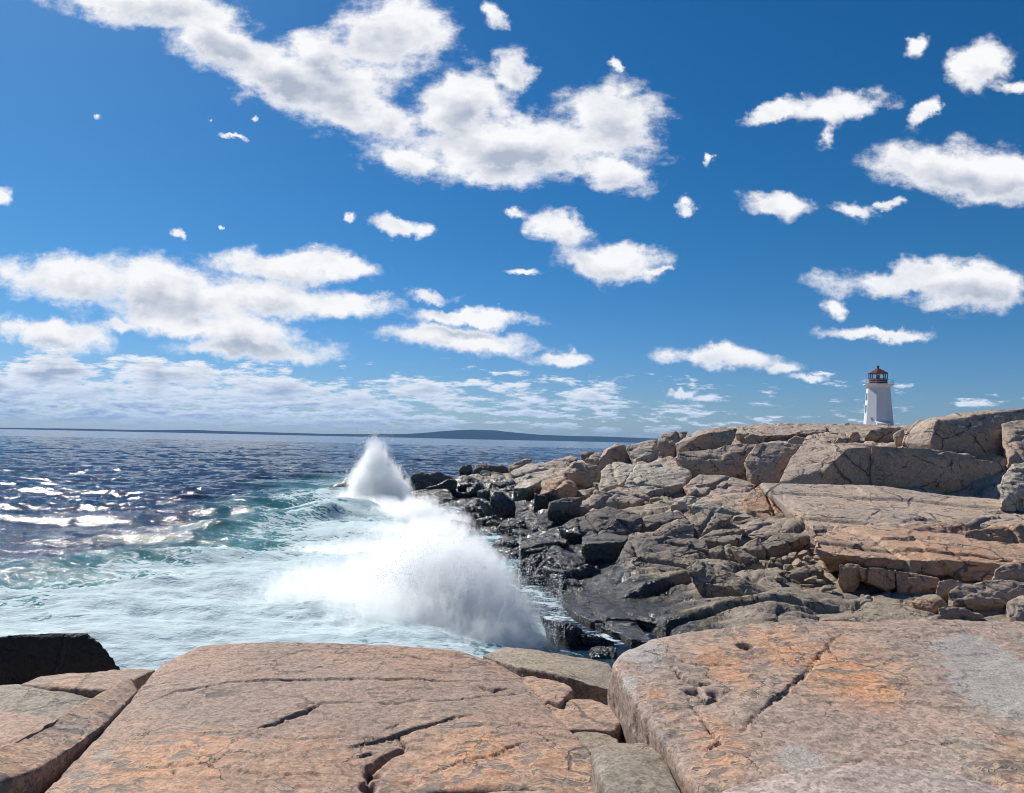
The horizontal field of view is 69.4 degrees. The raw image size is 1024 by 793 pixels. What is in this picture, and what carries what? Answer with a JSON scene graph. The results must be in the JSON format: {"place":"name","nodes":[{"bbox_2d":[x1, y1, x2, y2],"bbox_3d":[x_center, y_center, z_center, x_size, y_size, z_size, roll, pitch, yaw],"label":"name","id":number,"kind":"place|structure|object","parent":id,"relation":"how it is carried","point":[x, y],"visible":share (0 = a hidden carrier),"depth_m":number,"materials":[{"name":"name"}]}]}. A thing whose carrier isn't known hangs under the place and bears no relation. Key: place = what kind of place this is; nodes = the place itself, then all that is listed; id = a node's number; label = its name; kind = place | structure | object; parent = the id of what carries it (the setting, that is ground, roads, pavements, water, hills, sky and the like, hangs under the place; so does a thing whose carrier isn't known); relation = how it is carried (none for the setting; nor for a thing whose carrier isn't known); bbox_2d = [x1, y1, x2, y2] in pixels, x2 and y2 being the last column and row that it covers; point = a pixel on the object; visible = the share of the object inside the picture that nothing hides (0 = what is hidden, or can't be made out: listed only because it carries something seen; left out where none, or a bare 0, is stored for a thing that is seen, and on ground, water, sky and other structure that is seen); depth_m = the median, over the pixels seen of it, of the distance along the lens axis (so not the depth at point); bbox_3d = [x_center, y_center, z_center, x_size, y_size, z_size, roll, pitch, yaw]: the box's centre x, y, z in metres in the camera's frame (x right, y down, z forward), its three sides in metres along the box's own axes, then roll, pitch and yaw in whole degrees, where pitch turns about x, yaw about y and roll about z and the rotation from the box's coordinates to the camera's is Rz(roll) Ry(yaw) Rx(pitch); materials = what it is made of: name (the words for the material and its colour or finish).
{"place":"outdoors","nodes":[
{"label":"outdoors","id":0,"kind":"place"},
{"bbox_2d":[0,711,56,746],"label":"granite slab","id":1,"kind":"structure","parent":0,"point":[15,727],"depth_m":5.13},
{"bbox_2d":[0,429,657,670],"bbox_3d":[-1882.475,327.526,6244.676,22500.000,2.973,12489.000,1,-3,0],"label":"sea","id":2,"kind":"structure","parent":0,"point":[116,545],"depth_m":47.52,"materials":[{"name":"liquid"}]},
{"bbox_2d":[187,422,564,645],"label":"spray drops","id":3,"kind":"object","parent":2,"relation":"on","point":[508,620],"visible":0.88,"depth_m":29.89,"materials":[{"name":"white liquid"}]},
{"bbox_2d":[589,646,616,658],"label":"boulder","id":4,"kind":"object","parent":2,"relation":"in","point":[599,652],"visible":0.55,"depth_m":27.30,"materials":[{"name":"stone"}]},
{"bbox_2d":[0,428,657,442],"bbox_3d":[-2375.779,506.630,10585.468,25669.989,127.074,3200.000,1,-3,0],"label":"hills","id":5,"kind":"structure","parent":0,"point":[480,434],"depth_m":9391.91,"materials":[{"name":"blue"}]},
{"bbox_2d":[0,0,1023,438],"label":"sky","id":6,"kind":"structure","parent":0,"point":[606,218],"materials":[{"name":"blue"}]},
{"bbox_2d":[388,423,1023,637],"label":"bedrock","id":7,"kind":"structure","parent":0,"point":[692,609],"depth_m":37.13,"materials":[{"name":"grey stone"}]},
{"bbox_2d":[402,472,453,494],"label":"boulder","id":8,"kind":"object","parent":7,"relation":"on","point":[417,481],"visible":0.47,"depth_m":88.55,"materials":[{"name":"stone"}]},
{"bbox_2d":[406,489,457,506],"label":"boulder","id":9,"kind":"object","parent":7,"relation":"on","point":[432,498],"visible":0.5,"depth_m":83.40,"materials":[{"name":"grey stone"}]},
{"bbox_2d":[426,479,457,496],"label":"boulder","id":10,"kind":"object","parent":7,"relation":"on","point":[450,485],"visible":0.65,"depth_m":86.57,"materials":[{"name":"stone"}]},
{"bbox_2d":[446,519,491,534],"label":"boulder","id":11,"kind":"object","parent":7,"relation":"on","point":[456,526],"visible":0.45,"depth_m":59.58,"materials":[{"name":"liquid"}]},
{"bbox_2d":[457,475,481,492],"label":"boulder","id":12,"kind":"object","parent":7,"relation":"on","point":[465,483],"visible":0.62,"depth_m":89.12,"materials":[{"name":"stone"}]},
{"bbox_2d":[477,547,519,559],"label":"boulder","id":13,"kind":"object","parent":7,"relation":"on","point":[507,554],"visible":0.28,"depth_m":47.31,"materials":[{"name":"grey stone"}]},
{"bbox_2d":[490,491,515,518],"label":"boulder","id":14,"kind":"object","parent":7,"relation":"on","point":[502,505],"visible":0.7,"depth_m":66.40,"materials":[{"name":"stone"}]},
{"bbox_2d":[491,536,517,548],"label":"boulder","id":15,"kind":"object","parent":7,"relation":"on","point":[500,542],"visible":0.56,"depth_m":51.45,"materials":[{"name":"stone"}]},
{"bbox_2d":[496,517,526,534],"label":"boulder","id":16,"kind":"object","parent":7,"relation":"on","point":[516,522],"visible":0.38,"depth_m":60.02,"materials":[{"name":"grey stone"}]},
{"bbox_2d":[513,475,541,500],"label":"boulder","id":17,"kind":"object","parent":7,"relation":"on","point":[528,487],"visible":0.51,"depth_m":79.33,"materials":[{"name":"stone"}]},
{"bbox_2d":[510,554,548,586],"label":"boulder","id":18,"kind":"object","parent":7,"relation":"on","point":[528,566],"visible":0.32,"depth_m":40.60,"materials":[{"name":"grey stone"}]},
{"bbox_2d":[510,464,553,479],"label":"boulder","id":19,"kind":"object","parent":7,"relation":"on","point":[526,470],"visible":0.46,"depth_m":97.86,"materials":[{"name":"stone"}]},
{"bbox_2d":[522,510,553,532],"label":"boulder","id":20,"kind":"object","parent":7,"relation":"on","point":[534,522],"visible":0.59,"depth_m":58.00,"materials":[{"name":"grey stone"}]},
{"bbox_2d":[534,493,547,512],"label":"boulder","id":21,"kind":"object","parent":7,"relation":"on","point":[540,501],"visible":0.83,"depth_m":71.20,"materials":[{"name":"grey stone"}]},
{"bbox_2d":[519,537,564,557],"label":"boulder","id":22,"kind":"object","parent":7,"relation":"on","point":[529,547],"visible":0.62,"depth_m":47.81,"materials":[{"name":"grey stone"}]},
{"bbox_2d":[540,477,577,504],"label":"boulder","id":23,"kind":"object","parent":7,"relation":"on","point":[553,489],"visible":0.55,"depth_m":73.33,"materials":[{"name":"orange stone"}]},
{"bbox_2d":[540,456,577,468],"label":"boulder","id":24,"kind":"object","parent":7,"relation":"on","point":[564,462],"visible":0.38,"depth_m":101.22,"materials":[{"name":"beige stone"}]},
{"bbox_2d":[540,563,586,596],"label":"boulder","id":25,"kind":"object","parent":7,"relation":"on","point":[571,584],"visible":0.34,"depth_m":37.82,"materials":[{"name":"stone"}]},
{"bbox_2d":[542,545,585,572],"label":"boulder","id":26,"kind":"object","parent":7,"relation":"on","point":[570,561],"visible":0.58,"depth_m":42.89,"materials":[{"name":"grey stone"}]},
{"bbox_2d":[547,496,583,526],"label":"boulder","id":27,"kind":"object","parent":7,"relation":"on","point":[561,511],"visible":0.81,"depth_m":59.13,"materials":[{"name":"black stone"}]},
{"bbox_2d":[540,617,614,646],"bbox_3d":[2.570,9.835,29.449,2.962,2.252,1.950,1,-3,0],"label":"boulder","id":28,"kind":"object","parent":7,"relation":"on","point":[575,636],"visible":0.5,"depth_m":28.70,"materials":[{"name":"stone"}]},
{"bbox_2d":[564,461,600,488],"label":"boulder","id":29,"kind":"object","parent":7,"relation":"on","point":[585,475],"visible":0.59,"depth_m":79.03,"materials":[{"name":"beige stone"}]},
{"bbox_2d":[571,564,601,579],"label":"boulder","id":30,"kind":"object","parent":7,"relation":"on","point":[582,572],"visible":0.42,"depth_m":40.15,"materials":[{"name":"stone"}]},
{"bbox_2d":[558,506,643,544],"bbox_3d":[6.117,9.161,51.998,6.004,2.905,5.796,1,-3,0],"label":"boulder","id":31,"kind":"object","parent":7,"relation":"on","point":[606,519],"visible":0.66,"depth_m":50.08,"materials":[{"name":"grey stone"}]},
{"bbox_2d":[554,591,650,647],"bbox_3d":[4.403,10.718,34.993,3.855,2.222,13.533,2,-3,-7],"label":"boulder","id":32,"kind":"object","parent":7,"relation":"on","point":[596,612],"visible":0.53,"depth_m":31.98,"materials":[{"name":"stone"}]},
{"bbox_2d":[589,490,619,509],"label":"boulder","id":33,"kind":"object","parent":7,"relation":"on","point":[598,499],"visible":0.62,"depth_m":62.34,"materials":[{"name":"beige stone"}]},
{"bbox_2d":[581,533,628,565],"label":"boulder","id":34,"kind":"object","parent":7,"relation":"on","point":[600,549],"visible":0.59,"depth_m":43.47,"materials":[{"name":"stone"}]},
{"bbox_2d":[598,443,631,470],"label":"boulder","id":35,"kind":"object","parent":7,"relation":"on","point":[616,452],"visible":0.5,"depth_m":87.05,"materials":[{"name":"beige stone"}]},
{"bbox_2d":[598,462,634,491],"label":"boulder","id":36,"kind":"object","parent":7,"relation":"on","point":[614,475],"visible":0.56,"depth_m":74.31,"materials":[{"name":"stone"}]},
{"bbox_2d":[608,487,649,508],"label":"boulder","id":37,"kind":"object","parent":7,"relation":"on","point":[624,499],"visible":0.7,"depth_m":62.94,"materials":[{"name":"beige stone"}]},
{"bbox_2d":[597,590,676,629],"bbox_3d":[7.695,10.693,37.055,9.290,2.210,14.241,3,-4,-26],"label":"boulder","id":38,"kind":"object","parent":7,"relation":"on","point":[639,609],"visible":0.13,"depth_m":33.47,"materials":[{"name":"stone"}]},
{"bbox_2d":[616,537,662,562],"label":"boulder","id":39,"kind":"object","parent":7,"relation":"on","point":[632,548],"visible":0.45,"depth_m":41.98,"materials":[{"name":"grey stone"}]},
{"bbox_2d":[626,440,663,463],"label":"boulder","id":40,"kind":"object","parent":7,"relation":"on","point":[648,450],"visible":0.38,"depth_m":86.19,"materials":[{"name":"stone"}]},
{"bbox_2d":[625,462,691,496],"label":"boulder","id":41,"kind":"object","parent":7,"relation":"on","point":[651,479],"visible":0.7,"depth_m":67.21,"materials":[{"name":"stone"}]},
{"bbox_2d":[640,511,685,531],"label":"boulder","id":42,"kind":"object","parent":7,"relation":"on","point":[652,523],"visible":0.51,"depth_m":51.51,"materials":[{"name":"grey stone"}]},
{"bbox_2d":[631,550,696,571],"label":"boulder","id":43,"kind":"object","parent":7,"relation":"on","point":[666,561],"visible":0.39,"depth_m":38.55,"materials":[{"name":"grey stone"}]},
{"bbox_2d":[626,535,708,554],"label":"boulder","id":44,"kind":"object","parent":7,"relation":"on","point":[686,546],"visible":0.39,"depth_m":43.84,"materials":[{"name":"grey stone"}]},
{"bbox_2d":[657,431,686,456],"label":"boulder","id":45,"kind":"object","parent":7,"relation":"on","point":[667,442],"visible":0.66,"depth_m":85.80,"materials":[{"name":"beige stone"}]},
{"bbox_2d":[652,518,694,538],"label":"boulder","id":46,"kind":"object","parent":7,"relation":"on","point":[681,528],"visible":0.65,"depth_m":47.10,"materials":[{"name":"beige stone"}]},
{"bbox_2d":[670,496,696,510],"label":"boulder","id":47,"kind":"object","parent":7,"relation":"on","point":[681,504],"visible":0.69,"depth_m":58.06,"materials":[{"name":"stone"}]},
{"bbox_2d":[675,427,736,454],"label":"boulder","id":48,"kind":"object","parent":7,"relation":"on","point":[710,438],"visible":0.69,"depth_m":83.22,"materials":[{"name":"beige stone"}]},
{"bbox_2d":[690,509,732,538],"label":"boulder","id":49,"kind":"object","parent":7,"relation":"on","point":[705,521],"visible":0.59,"depth_m":49.08,"materials":[{"name":"grey stone"}]},
{"bbox_2d":[686,501,741,514],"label":"boulder","id":50,"kind":"object","parent":7,"relation":"on","point":[694,508],"visible":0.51,"depth_m":55.38,"materials":[{"name":"stone"}]},
{"bbox_2d":[675,443,754,480],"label":"boulder","id":51,"kind":"object","parent":7,"relation":"on","point":[729,460],"visible":0.43,"depth_m":71.03,"materials":[{"name":"beige stone"}]},
{"bbox_2d":[683,474,755,496],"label":"boulder","id":52,"kind":"object","parent":7,"relation":"on","point":[709,485],"visible":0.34,"depth_m":65.31,"materials":[{"name":"beige stone"}]},
{"bbox_2d":[699,529,744,548],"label":"boulder","id":53,"kind":"object","parent":7,"relation":"on","point":[721,537],"visible":0.73,"depth_m":45.75,"materials":[{"name":"grey stone"}]},
{"bbox_2d":[709,544,736,561],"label":"boulder","id":54,"kind":"object","parent":7,"relation":"on","point":[725,552],"visible":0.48,"depth_m":41.56,"materials":[{"name":"grey stone"}]},
{"bbox_2d":[687,560,767,597],"bbox_3d":[10.543,9.354,35.692,3.927,2.901,3.625,0,-4,19],"label":"boulder","id":55,"kind":"object","parent":7,"relation":"on","point":[711,579],"visible":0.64,"depth_m":34.56,"materials":[{"name":"grey stone"}]},
{"bbox_2d":[730,545,764,569],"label":"boulder","id":56,"kind":"object","parent":7,"relation":"on","point":[750,561],"visible":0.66,"depth_m":40.24,"materials":[{"name":"grey stone"}]},
{"bbox_2d":[739,538,765,559],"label":"boulder","id":57,"kind":"object","parent":7,"relation":"on","point":[755,548],"visible":0.58,"depth_m":42.30,"materials":[{"name":"grey stone"}]},
{"bbox_2d":[740,434,765,444],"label":"boulder","id":58,"kind":"object","parent":7,"relation":"on","point":[751,439],"visible":0.59,"depth_m":84.45,"materials":[{"name":"beige stone"}]},
{"bbox_2d":[741,486,784,518],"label":"boulder","id":59,"kind":"object","parent":7,"relation":"on","point":[757,502],"visible":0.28,"depth_m":55.36,"materials":[{"name":"beige stone"}]},
{"bbox_2d":[744,519,787,535],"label":"boulder","id":60,"kind":"object","parent":7,"relation":"on","point":[755,527],"visible":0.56,"depth_m":48.27,"materials":[{"name":"beige stone"}]},
{"bbox_2d":[744,442,802,488],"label":"boulder","id":61,"kind":"object","parent":7,"relation":"on","point":[766,462],"visible":0.52,"depth_m":67.18,"materials":[{"name":"beige stone"}]},
{"bbox_2d":[735,425,826,440],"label":"boulder","id":62,"kind":"object","parent":7,"relation":"on","point":[777,432],"visible":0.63,"depth_m":94.61,"materials":[{"name":"beige stone"}]},
{"bbox_2d":[761,532,810,559],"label":"boulder","id":63,"kind":"object","parent":7,"relation":"on","point":[778,545],"visible":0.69,"depth_m":43.14,"materials":[{"name":"grey stone"}]},
{"bbox_2d":[789,565,823,582],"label":"boulder","id":64,"kind":"object","parent":7,"relation":"on","point":[801,574],"visible":0.82,"depth_m":36.56,"materials":[{"name":"grey stone"}]},
{"bbox_2d":[779,443,874,484],"bbox_3d":[29.432,7.210,68.509,7.881,5.906,14.106,0,-4,24],"label":"boulder","id":65,"kind":"object","parent":7,"relation":"on","point":[840,464],"visible":0.49,"depth_m":63.97,"materials":[{"name":"beige stone"}]},
{"bbox_2d":[815,609,853,620],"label":"boulder","id":66,"kind":"object","parent":7,"relation":"on","point":[842,616],"visible":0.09,"depth_m":30.99,"materials":[{"name":"grey stone"}]},
{"bbox_2d":[838,564,860,592],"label":"boulder","id":67,"kind":"object","parent":7,"relation":"on","point":[849,577],"visible":0.96,"depth_m":35.25,"materials":[{"name":"orange stone"}]},
{"bbox_2d":[823,422,888,434],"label":"boulder","id":68,"kind":"object","parent":7,"relation":"on","point":[848,427],"visible":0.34,"depth_m":98.72,"materials":[{"name":"beige stone"}]},
{"bbox_2d":[860,567,894,591],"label":"boulder","id":69,"kind":"object","parent":7,"relation":"on","point":[881,579],"visible":0.96,"depth_m":35.02,"materials":[{"name":"orange stone"}]},
{"bbox_2d":[863,365,893,425],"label":"lighthouse","id":70,"kind":"object","parent":7,"relation":"on","point":[878,407],"visible":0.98,"depth_m":178.19,"materials":[{"name":"white paint"}]},
{"bbox_2d":[865,427,900,442],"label":"boulder","id":71,"kind":"object","parent":7,"relation":"on","point":[882,434],"visible":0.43,"depth_m":88.03,"materials":[{"name":"beige stone"}]},
{"bbox_2d":[869,446,910,487],"bbox_3d":[34.860,7.435,68.008,3.589,5.709,10.778,-1,-4,28],"label":"boulder","id":72,"kind":"object","parent":7,"relation":"on","point":[890,466],"visible":0.68,"depth_m":64.58,"materials":[{"name":"beige stone"}]},
{"bbox_2d":[759,483,1023,536],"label":"boulder","id":73,"kind":"object","parent":7,"relation":"on","point":[814,510],"visible":0.57,"depth_m":51.45,"materials":[{"name":"beige stone"}]},
{"bbox_2d":[846,602,941,621],"bbox_3d":[16.551,9.651,31.854,3.396,1.461,5.532,-1,-4,30],"label":"boulder","id":74,"kind":"object","parent":7,"relation":"on","point":[878,611],"visible":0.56,"depth_m":30.92,"materials":[{"name":"grey stone"}]},
{"bbox_2d":[894,570,939,593],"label":"boulder","id":75,"kind":"object","parent":7,"relation":"on","point":[907,582],"visible":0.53,"depth_m":34.85,"materials":[{"name":"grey stone"}]},
{"bbox_2d":[814,524,1023,580],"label":"boulder","id":76,"kind":"object","parent":7,"relation":"on","point":[942,556],"visible":0.56,"depth_m":37.33,"materials":[{"name":"beige stone"}]},
{"bbox_2d":[895,522,969,534],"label":"boulder","id":77,"kind":"object","parent":76,"relation":"on","point":[953,528],"visible":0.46,"depth_m":42.89,"materials":[{"name":"beige stone"}]},
{"bbox_2d":[911,598,937,614],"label":"boulder","id":78,"kind":"object","parent":7,"relation":"on","point":[928,605],"visible":0.58,"depth_m":32.72,"materials":[{"name":"orange stone"}]},
{"bbox_2d":[897,447,976,490],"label":"boulder","id":79,"kind":"object","parent":7,"relation":"on","point":[942,470],"visible":0.35,"depth_m":65.99,"materials":[{"name":"beige stone"}]},
{"bbox_2d":[936,579,964,603],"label":"boulder","id":80,"kind":"object","parent":7,"relation":"on","point":[944,588],"visible":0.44,"depth_m":34.34,"materials":[{"name":"beige stone"}]},
{"bbox_2d":[938,606,982,620],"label":"boulder","id":81,"kind":"object","parent":7,"relation":"on","point":[950,613],"visible":0.56,"depth_m":31.77,"materials":[{"name":"beige stone"}]},
{"bbox_2d":[902,408,1023,456],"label":"boulder","id":82,"kind":"object","parent":7,"relation":"on","point":[976,433],"visible":0.46,"depth_m":71.91,"materials":[{"name":"beige stone"}]},
{"bbox_2d":[948,579,1023,610],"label":"boulder","id":83,"kind":"object","parent":7,"relation":"on","point":[992,595],"visible":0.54,"depth_m":32.87,"materials":[{"name":"beige stone"}]},
{"bbox_2d":[992,563,1023,581],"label":"boulder","id":84,"kind":"object","parent":83,"relation":"on","point":[1012,571],"visible":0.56,"depth_m":34.24,"materials":[{"name":"beige stone"}]},
{"bbox_2d":[969,458,1005,484],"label":"boulder","id":85,"kind":"object","parent":7,"relation":"on","point":[983,468],"visible":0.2,"depth_m":68.20,"materials":[{"name":"beige stone"}]},
{"bbox_2d":[953,559,1023,583],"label":"boulder","id":86,"kind":"object","parent":7,"relation":"on","point":[978,576],"visible":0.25,"depth_m":35.47,"materials":[{"name":"orange stone"}]},
{"bbox_2d":[965,523,1023,542],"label":"boulder","id":87,"kind":"object","parent":7,"relation":"on","point":[1010,533],"visible":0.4,"depth_m":40.32,"materials":[{"name":"orange stone"}]},
{"bbox_2d":[998,463,1023,510],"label":"boulder","id":88,"kind":"object","parent":7,"relation":"on","point":[1011,486],"visible":0.74,"depth_m":50.57,"materials":[{"name":"stone"}]},
{"bbox_2d":[1001,420,1023,469],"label":"boulder","id":89,"kind":"object","parent":7,"relation":"on","point":[1012,443],"visible":0.71,"depth_m":69.78,"materials":[{"name":"beige stone"}]},
{"bbox_2d":[1006,595,1023,621],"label":"boulder","id":90,"kind":"object","parent":7,"relation":"on","point":[1014,609],"visible":0.68,"depth_m":31.00,"materials":[{"name":"beige stone"}]},
{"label":"near bedrock","id":91,"kind":"structure","parent":0,"visible":0},
{"bbox_2d":[0,684,91,718],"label":"granite slab","id":92,"kind":"structure","parent":91,"relation":"on","point":[17,698],"depth_m":5.83,"materials":[{"name":"stone"}]},
{"bbox_2d":[0,633,119,684],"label":"boulder","id":93,"kind":"object","parent":91,"relation":"on","point":[24,658],"visible":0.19,"depth_m":9.84,"materials":[{"name":"black stone"}]},
{"bbox_2d":[0,678,138,792],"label":"granite slab","id":94,"kind":"structure","parent":91,"relation":"on","point":[44,758],"depth_m":4.23,"materials":[{"name":"stone"}]},
{"bbox_2d":[21,669,154,697],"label":"granite slab","id":95,"kind":"structure","parent":91,"relation":"on","point":[90,685],"depth_m":6.28,"materials":[{"name":"stone"}]},
{"bbox_2d":[45,642,593,792],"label":"granite slab","id":96,"kind":"structure","parent":91,"relation":"on","point":[277,717],"depth_m":4.54,"materials":[{"name":"stone"}]},
{"bbox_2d":[551,699,622,742],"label":"granite slab","id":97,"kind":"structure","parent":96,"relation":"on","point":[578,715],"depth_m":4.92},
{"bbox_2d":[574,731,618,751],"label":"granite slab","id":98,"kind":"structure","parent":96,"relation":"on","point":[590,741],"depth_m":4.63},
{"bbox_2d":[590,743,680,792],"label":"boulder","id":99,"kind":"object","parent":98,"relation":"on","point":[630,768],"visible":0.94,"depth_m":3.86,"materials":[{"name":"grey stone"}]},
{"bbox_2d":[483,647,611,705],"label":"granite slab","id":100,"kind":"structure","parent":91,"relation":"on","point":[585,678],"depth_m":6.68,"materials":[{"name":"stone"}]},
{"bbox_2d":[522,676,573,708],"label":"granite slab","id":101,"kind":"structure","parent":91,"relation":"on","point":[556,694],"depth_m":5.39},
{"bbox_2d":[607,619,1023,792],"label":"boulder","id":102,"kind":"object","parent":91,"relation":"on","point":[714,711],"visible":0.92,"depth_m":4.41,"materials":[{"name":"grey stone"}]},
{"bbox_2d":[722,764,1011,792],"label":"boulder","id":103,"kind":"object","parent":91,"relation":"on","point":[860,778],"visible":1,"depth_m":3.01,"materials":[{"name":"stone"}]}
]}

